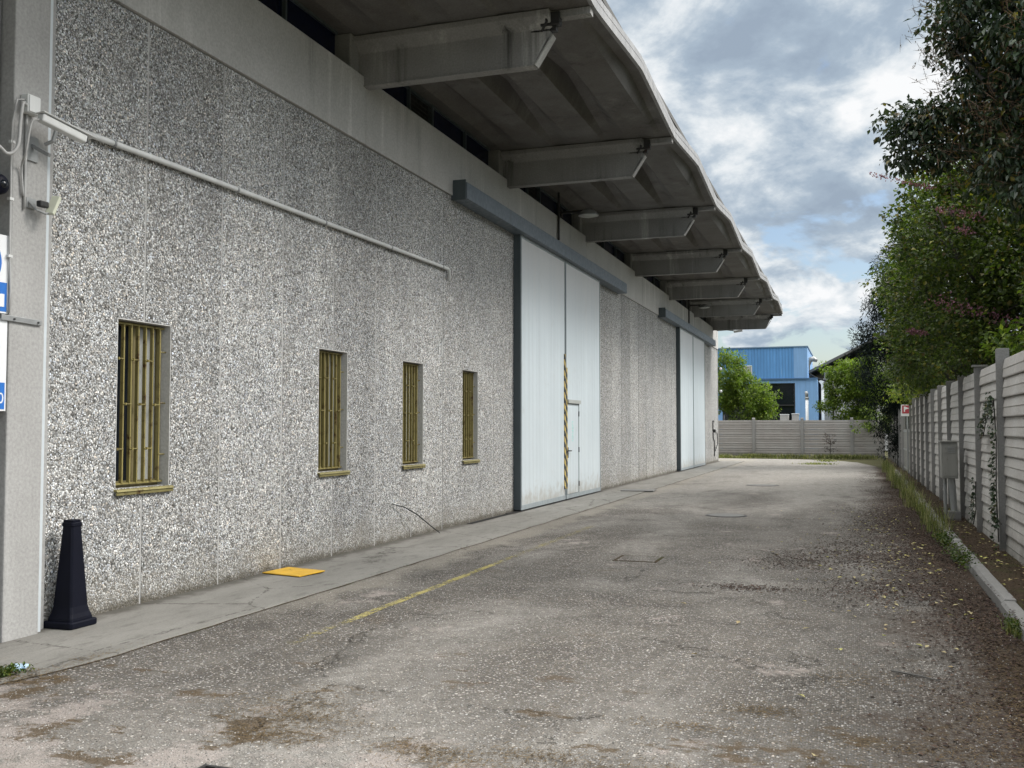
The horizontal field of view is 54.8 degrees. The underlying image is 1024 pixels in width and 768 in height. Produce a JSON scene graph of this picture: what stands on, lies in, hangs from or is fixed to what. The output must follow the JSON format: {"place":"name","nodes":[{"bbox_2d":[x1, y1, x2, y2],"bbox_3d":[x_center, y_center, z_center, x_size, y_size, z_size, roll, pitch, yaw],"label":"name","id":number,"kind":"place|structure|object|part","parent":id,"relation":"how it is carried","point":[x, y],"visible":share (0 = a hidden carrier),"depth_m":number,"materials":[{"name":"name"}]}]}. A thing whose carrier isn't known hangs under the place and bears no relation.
{"place":"outdoors","nodes":[
{"label":"outdoors","id":0,"kind":"place"},
{"bbox_2d":[0,461,743,683],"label":"pavement","id":1,"kind":"structure","parent":0,"point":[149,622],"depth_m":9.84,"materials":[{"name":"concrete"}]},
{"bbox_2d":[10,663,28,671],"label":"paper litter","id":2,"kind":"object","parent":1,"relation":"on","point":[25,665],"visible":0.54,"depth_m":6.73,"materials":[{"name":"white paper"}]},
{"bbox_2d":[43,519,96,629],"bbox_3d":[-3.679,1.573,8.245,0.304,0.880,0.304,-1,-3,19],"label":"traffic bollard","id":3,"kind":"object","parent":1,"relation":"on","point":[70,610],"visible":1,"depth_m":8.18,"materials":[{"name":"black plastic"}]},
{"bbox_2d":[262,567,324,576],"bbox_3d":[-2.476,2.134,11.209,0.560,0.028,0.420,-2,-3,31],"label":"yellow plate","id":4,"kind":"object","parent":1,"relation":"on","point":[294,572],"visible":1,"depth_m":11.16,"materials":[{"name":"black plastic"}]},
{"bbox_2d":[392,504,439,532],"bbox_3d":[-1.414,2.034,14.873,0.049,0.541,1.272,-1,-3,28],"label":"bent rod","id":5,"kind":"object","parent":1,"relation":"on","point":[417,515],"visible":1,"depth_m":14.85,"materials":[{"name":"metal"}]},
{"bbox_2d":[621,489,655,491],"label":"cover slab","id":6,"kind":"structure","parent":1,"relation":"on","point":[647,490],"depth_m":25.73,"materials":[{"name":"grey concrete"}]},
{"bbox_2d":[0,458,1023,767],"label":"yard asphalt","id":7,"kind":"structure","parent":0,"point":[668,522],"depth_m":7.05,"materials":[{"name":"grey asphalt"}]},
{"bbox_2d":[198,764,230,767],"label":"drain grate","id":8,"kind":"object","parent":7,"relation":"on","point":[208,766],"visible":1,"depth_m":4.83,"materials":[{"name":"metal"}]},
{"bbox_2d":[1,468,721,684],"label":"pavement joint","id":9,"kind":"object","parent":7,"relation":"on","point":[294,600],"visible":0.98,"depth_m":9.20,"materials":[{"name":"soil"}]},
{"bbox_2d":[300,527,587,641],"bbox_3d":[-0.179,2.206,12.192,0.102,0.001,9.701,-1,-3,19],"label":"road marking","id":10,"kind":"object","parent":7,"relation":"on","point":[455,579],"visible":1,"depth_m":10.05,"materials":[{"name":"yellow paint"}]},
{"bbox_2d":[0,469,1022,678],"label":"weeds","id":11,"kind":"object","parent":7,"relation":"on","point":[956,553],"visible":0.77,"depth_m":11.93,"materials":[{"name":"green plant"}]},
{"bbox_2d":[0,612,1023,767],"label":"needle litter","id":12,"kind":"object","parent":7,"relation":"on","point":[430,747],"visible":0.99,"depth_m":5.43,"materials":[{"name":"brown plant"}]},
{"bbox_2d":[612,555,663,562],"bbox_3d":[1.614,2.224,12.579,0.560,0.006,0.560,-1,-3,19],"label":"manhole cover","id":13,"kind":"object","parent":7,"relation":"on","point":[653,559],"visible":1,"depth_m":12.57,"materials":[{"name":"concrete"}]},
{"bbox_2d":[706,513,746,516],"bbox_3d":[4.081,2.499,18.809,0.780,0.009,0.780,-1,-3,19],"label":"manhole cover","id":14,"kind":"object","parent":7,"relation":"on","point":[726,515],"visible":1,"depth_m":18.70,"materials":[{"name":"metal"}]},
{"bbox_2d":[747,484,778,485],"bbox_3d":[7.280,2.939,28.697,0.940,0.009,0.940,-1,-3,19],"label":"manhole cover","id":15,"kind":"object","parent":7,"relation":"on","point":[761,485],"visible":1,"depth_m":28.51,"materials":[{"name":"metal"}]},
{"bbox_2d":[679,470,1023,767],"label":"leaf litter","id":16,"kind":"object","parent":7,"relation":"on","point":[922,542],"visible":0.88,"depth_m":10.53,"materials":[{"name":"brown plant"}]},
{"bbox_2d":[681,502,1023,755],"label":"fallen leaves","id":17,"kind":"object","parent":7,"relation":"on","point":[900,579],"visible":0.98,"depth_m":11.45,"materials":[{"name":"plant"}]},
{"bbox_2d":[890,669,940,680],"bbox_3d":[2.702,1.946,6.612,0.030,0.017,0.361,2,-3,-39],"label":"pale stick","id":18,"kind":"object","parent":7,"relation":"on","point":[908,673],"visible":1,"depth_m":6.62,"materials":[{"name":"wood"}]},
{"bbox_2d":[879,454,1021,639],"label":"grass","id":19,"kind":"structure","parent":7,"relation":"on","point":[909,501],"depth_m":19.70,"materials":[{"name":"green plant"}]},
{"bbox_2d":[606,0,1019,419],"label":"sky","id":20,"kind":"structure","parent":0,"point":[775,100],"materials":[{"name":"white"}]},
{"bbox_2d":[744,451,1019,605],"bbox_3d":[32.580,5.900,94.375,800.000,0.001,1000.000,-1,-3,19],"label":"ground","id":21,"kind":"structure","parent":0,"point":[875,462],"depth_m":51.57,"materials":[{"name":"green plant"}]},
{"bbox_2d":[0,0,782,642],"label":"warehouse","id":22,"kind":"structure","parent":21,"relation":"on","point":[208,384],"depth_m":12.74,"materials":[{"name":"concrete"}]},
{"bbox_2d":[0,320,6,410],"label":"safety sign","id":23,"kind":"object","parent":22,"relation":"attached to","point":[3,341],"visible":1,"depth_m":7.63,"materials":[{"name":"white metal"}]},
{"bbox_2d":[0,234,8,313],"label":"safety sign","id":24,"kind":"object","parent":22,"relation":"attached to","point":[4,259],"visible":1,"depth_m":7.65,"materials":[{"name":"white metal"}]},
{"bbox_2d":[0,174,8,194],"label":"round bulkhead","id":25,"kind":"object","parent":22,"relation":"attached to","point":[4,185],"visible":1,"depth_m":7.54,"materials":[{"name":"black plastic"}]},
{"bbox_2d":[6,98,25,312],"bbox_3d":[-3.884,-1.407,7.729,0.120,1.709,0.045,2,-3,-40],"label":"wall cable","id":26,"kind":"object","parent":22,"relation":"attached to","point":[10,198],"depth_m":7.70,"materials":[{"name":"white plastic"}]},
{"bbox_2d":[0,94,40,208],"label":"junction box","id":27,"kind":"object","parent":22,"relation":"attached to","point":[30,105],"visible":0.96,"depth_m":7.82,"materials":[{"name":"white plastic"}]},
{"bbox_2d":[0,314,41,325],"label":"sign rail","id":28,"kind":"object","parent":22,"relation":"attached to","point":[20,320],"visible":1,"depth_m":7.78,"materials":[{"name":"metal"}]},
{"bbox_2d":[26,196,60,214],"bbox_3d":[-3.763,-1.441,7.934,0.269,0.175,0.121,2,-3,-33],"label":"sensor lamp","id":29,"kind":"object","parent":22,"relation":"attached to","point":[52,205],"visible":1,"depth_m":7.93,"materials":[{"name":"beige plastic"}]},
{"bbox_2d":[20,111,95,195],"bbox_3d":[-3.695,-1.812,7.992,0.240,0.664,0.591,-1,-3,28],"label":"security camera","id":30,"kind":"object","parent":22,"relation":"attached to","point":[57,125],"visible":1,"depth_m":7.90,"materials":[{"name":"white plastic"}]},
{"bbox_2d":[114,317,173,495],"bbox_3d":[-3.557,0.219,9.399,0.237,1.632,0.795,-1,-3,19],"label":"window","id":31,"kind":"structure","parent":22,"relation":"in","point":[142,448],"depth_m":9.50,"materials":[{"name":"paint"}]},
{"bbox_2d":[73,125,450,279],"bbox_3d":[-2.472,-2.016,12.280,0.066,0.210,8.816,-1,-3,19],"label":"conduit pipe","id":32,"kind":"object","parent":22,"relation":"attached to","point":[124,147],"visible":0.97,"depth_m":10.85,"materials":[{"name":"white plastic"}]},
{"bbox_2d":[258,0,337,54],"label":"clerestory window","id":33,"kind":"structure","parent":22,"relation":"in","point":[292,11],"depth_m":12.73,"materials":[{"name":"black glass"}]},
{"bbox_2d":[317,348,349,476],"bbox_3d":[-2.380,0.371,12.808,0.237,1.632,0.795,-1,-3,19],"label":"window","id":34,"kind":"structure","parent":22,"relation":"in","point":[333,364],"depth_m":12.96,"materials":[{"name":"paint"}]},
{"bbox_2d":[402,360,425,468],"bbox_3d":[-1.581,0.474,15.127,0.237,1.632,0.795,-1,-3,19],"label":"window","id":35,"kind":"structure","parent":22,"relation":"in","point":[412,380],"depth_m":15.29,"materials":[{"name":"paint"}]},
{"bbox_2d":[382,86,489,164],"bbox_3d":[-1.311,-4.394,16.635,0.100,0.530,5.300,-1,-3,19],"label":"clerestory window","id":36,"kind":"structure","parent":22,"relation":"in","point":[405,95],"depth_m":16.83,"materials":[{"name":"black glass"}]},
{"bbox_2d":[462,369,480,463],"bbox_3d":[-0.800,0.575,17.389,0.237,1.632,0.785,-1,-3,19],"label":"window","id":37,"kind":"structure","parent":22,"relation":"in","point":[469,446],"depth_m":17.57,"materials":[{"name":"paint"}]},
{"bbox_2d":[451,179,626,513],"bbox_3d":[1.042,-0.267,22.426,0.480,5.821,12.480,-1,-3,19],"label":"sliding door","id":38,"kind":"structure","parent":22,"relation":"in","point":[557,449],"depth_m":21.57,"materials":[{"name":"paint"}]},
{"bbox_2d":[520,186,572,225],"bbox_3d":[0.644,-4.142,22.302,0.100,0.530,5.300,-1,-3,19],"label":"clerestory window","id":39,"kind":"structure","parent":22,"relation":"in","point":[536,193],"depth_m":22.80,"materials":[{"name":"black glass"}]},
{"bbox_2d":[560,208,598,217],"bbox_3d":[1.553,-3.938,22.721,0.889,0.240,0.470,-1,-3,19],"label":"canopy lamp","id":40,"kind":"object","parent":22,"relation":"attached to","point":[588,213],"visible":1,"depth_m":22.59,"materials":[{"name":"metal"}]},
{"bbox_2d":[595,241,624,262],"bbox_3d":[2.599,-3.889,27.969,0.100,0.530,5.300,-1,-3,19],"label":"clerestory window","id":41,"kind":"structure","parent":22,"relation":"in","point":[608,246],"depth_m":29.02,"materials":[{"name":"black glass"}]},
{"bbox_2d":[643,276,660,288],"bbox_3d":[4.554,-3.637,33.636,0.100,0.530,5.300,-1,-3,19],"label":"clerestory window","id":42,"kind":"structure","parent":22,"relation":"in","point":[654,280],"depth_m":34.86,"materials":[{"name":"black glass"}]},
{"bbox_2d":[675,300,686,307],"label":"clerestory window","id":43,"kind":"structure","parent":22,"relation":"in","point":[683,302],"depth_m":40.94,"materials":[{"name":"black glass"}]},
{"bbox_2d":[658,308,715,471],"bbox_3d":[7.257,0.536,40.443,0.480,5.821,13.230,-1,-3,19],"label":"sliding door","id":44,"kind":"structure","parent":22,"relation":"in","point":[690,354],"depth_m":39.79,"materials":[{"name":"paint"}]},
{"bbox_2d":[690,304,709,308],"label":"canopy lamp","id":45,"kind":"object","parent":22,"relation":"attached to","point":[703,306],"visible":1,"depth_m":40.60,"materials":[{"name":"metal"}]},
{"bbox_2d":[712,421,717,455],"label":"wall wiring","id":46,"kind":"object","parent":22,"relation":"attached to","point":[714,430],"depth_m":47.63,"materials":[{"name":"metal"}]},
{"bbox_2d":[718,330,742,332],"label":"floodlight","id":47,"kind":"object","parent":22,"relation":"attached to","point":[735,331],"visible":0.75,"depth_m":48.52,"materials":[{"name":"metal"}]},
{"bbox_2d":[718,346,782,419],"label":"leafy tree","id":48,"kind":"object","parent":21,"relation":"on","point":[732,386],"visible":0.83,"depth_m":58.19,"materials":[{"name":"green plant"}]},
{"bbox_2d":[718,346,821,448],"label":"blue workshop","id":49,"kind":"structure","parent":21,"relation":"on","point":[784,370],"depth_m":72.64,"materials":[{"name":"metal"}]},
{"bbox_2d":[744,365,751,373],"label":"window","id":50,"kind":"structure","parent":49,"relation":"in","point":[750,368],"depth_m":73.32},
{"bbox_2d":[809,357,817,377],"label":"roof ventilator","id":51,"kind":"object","parent":49,"relation":"on","point":[813,359],"visible":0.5,"depth_m":74.19,"materials":[{"name":"metal"}]},
{"bbox_2d":[780,414,788,448],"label":"storage crate","id":52,"kind":"object","parent":21,"relation":"on","point":[784,416],"visible":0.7,"depth_m":56.38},
{"bbox_2d":[792,413,798,419],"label":"storage crate","id":53,"kind":"object","parent":21,"relation":"on","point":[795,416],"visible":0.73,"depth_m":56.19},
{"bbox_2d":[719,453,881,464],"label":"weeds","id":54,"kind":"object","parent":21,"relation":"on","point":[829,457],"visible":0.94,"depth_m":53.71,"materials":[{"name":"green plant"}]},
{"bbox_2d":[718,417,884,458],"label":"concrete fence","id":55,"kind":"object","parent":21,"relation":"on","point":[793,437],"visible":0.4,"depth_m":54.76,"materials":[{"name":"grey concrete"}]},
{"bbox_2d":[805,391,808,419],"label":"flue pipe","id":56,"kind":"object","parent":21,"relation":"on","point":[806,405],"visible":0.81,"depth_m":56.04,"materials":[{"name":"metal"}]},
{"bbox_2d":[822,433,835,453],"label":"dry sapling","id":57,"kind":"object","parent":21,"relation":"on","point":[830,443],"visible":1,"depth_m":53.69,"materials":[{"name":"green plant"}]},
{"bbox_2d":[812,356,886,434],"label":"fig tree","id":58,"kind":"object","parent":21,"relation":"on","point":[839,376],"visible":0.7,"depth_m":54.98,"materials":[{"name":"green plant"}]},
{"bbox_2d":[809,333,895,450],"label":"gabled shed","id":59,"kind":"structure","parent":21,"relation":"on","point":[814,373],"depth_m":74.01,"materials":[{"name":"concrete"}]},
{"bbox_2d":[845,206,941,460],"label":"conifer tree","id":60,"kind":"object","parent":21,"relation":"on","point":[870,354],"visible":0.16,"depth_m":41.75,"materials":[{"name":"green plant"}]},
{"bbox_2d":[888,409,905,469],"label":"concrete fence","id":61,"kind":"object","parent":21,"relation":"on","point":[897,461],"visible":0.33,"depth_m":40.42,"materials":[{"name":"grey concrete"}]},
{"bbox_2d":[901,405,908,472],"bbox_3d":[13.747,1.946,34.375,0.360,2.500,0.084,-1,-3,19],"label":"warning sign","id":62,"kind":"object","parent":21,"relation":"on","point":[905,410],"visible":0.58,"depth_m":34.38,"materials":[{"name":"metal"}]},
{"bbox_2d":[902,416,909,473],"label":"fence post","id":63,"kind":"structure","parent":21,"relation":"on","point":[904,432],"depth_m":36.80,"materials":[{"name":"concrete"}]},
{"bbox_2d":[883,378,934,405],"bbox_3d":[12.729,1.005,30.308,2.538,4.225,7.049,-1,-3,19],"label":"bush","id":64,"kind":"object","parent":21,"relation":"on","point":[894,397],"visible":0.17,"depth_m":30.86,"materials":[{"name":"green plant"}]},
{"bbox_2d":[875,351,959,432],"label":"hedge tree","id":65,"kind":"object","parent":21,"relation":"on","point":[885,416],"visible":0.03,"depth_m":48.02,"materials":[{"name":"green plant"}]},
{"bbox_2d":[859,165,1023,398],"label":"broadleaf tree","id":66,"kind":"object","parent":21,"relation":"on","point":[913,367],"visible":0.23,"depth_m":24.91,"materials":[{"name":"green plant"}]},
{"bbox_2d":[867,0,1023,226],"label":"laurel tree","id":67,"kind":"object","parent":21,"relation":"on","point":[989,116],"visible":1,"depth_m":12.51,"materials":[{"name":"green plant"}]},
{"bbox_2d":[869,125,1023,377],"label":"judas tree","id":68,"kind":"object","parent":21,"relation":"on","point":[992,295],"visible":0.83,"depth_m":16.67,"materials":[{"name":"green plant"}]},
{"bbox_2d":[895,472,1023,640],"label":"kerb","id":69,"kind":"structure","parent":21,"relation":"on","point":[1005,601],"depth_m":9.77,"materials":[{"name":"concrete"}]},
{"bbox_2d":[909,348,1023,565],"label":"concrete fence","id":70,"kind":"object","parent":21,"relation":"on","point":[951,410],"visible":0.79,"depth_m":15.02,"materials":[{"name":"grey concrete"}]},
{"bbox_2d":[967,477,976,525],"bbox_3d":[7.160,1.832,15.378,0.130,0.809,0.853,-1,-3,23],"label":"ivy plant","id":71,"kind":"object","parent":70,"relation":"attached to","point":[972,502],"visible":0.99,"depth_m":15.22,"materials":[{"name":"green plant"}]},
{"bbox_2d":[976,392,998,550],"bbox_3d":[6.500,1.146,13.536,0.146,2.036,2.066,-1,-3,21],"label":"ivy plant","id":72,"kind":"object","parent":70,"relation":"attached to","point":[988,408],"visible":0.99,"depth_m":12.79,"materials":[{"name":"green plant"}]},
{"bbox_2d":[988,493,1001,529],"bbox_3d":[6.191,1.630,12.684,0.110,0.480,0.413,-1,-3,12],"label":"ivy plant","id":73,"kind":"object","parent":70,"relation":"attached to","point":[994,517],"visible":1,"depth_m":12.66,"materials":[{"name":"green plant"}]},
{"bbox_2d":[978,253,1023,363],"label":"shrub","id":74,"kind":"object","parent":21,"relation":"on","point":[1015,348],"visible":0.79,"depth_m":14.50,"materials":[{"name":"green plant"}]},
{"bbox_2d":[887,458,1023,609],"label":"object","id":75,"kind":"structure","parent":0,"point":[999,577],"depth_m":12.34,"materials":[{"name":"soil"}]},
{"bbox_2d":[938,441,960,520],"bbox_3d":[7.559,1.678,17.058,0.320,1.395,0.450,-1,-3,19],"label":"utility cabinet","id":76,"kind":"object","parent":75,"relation":"on","point":[948,451],"visible":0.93,"depth_m":16.91,"materials":[{"name":"metal"}]},
{"bbox_3d":[7.484,1.305,16.888,0.210,0.545,0.011,-1,-3,19],"label":"cabinet door","id":77,"kind":"part","parent":76,"relation":"part of","materials":[{"name":"grey metal"}]}
]}

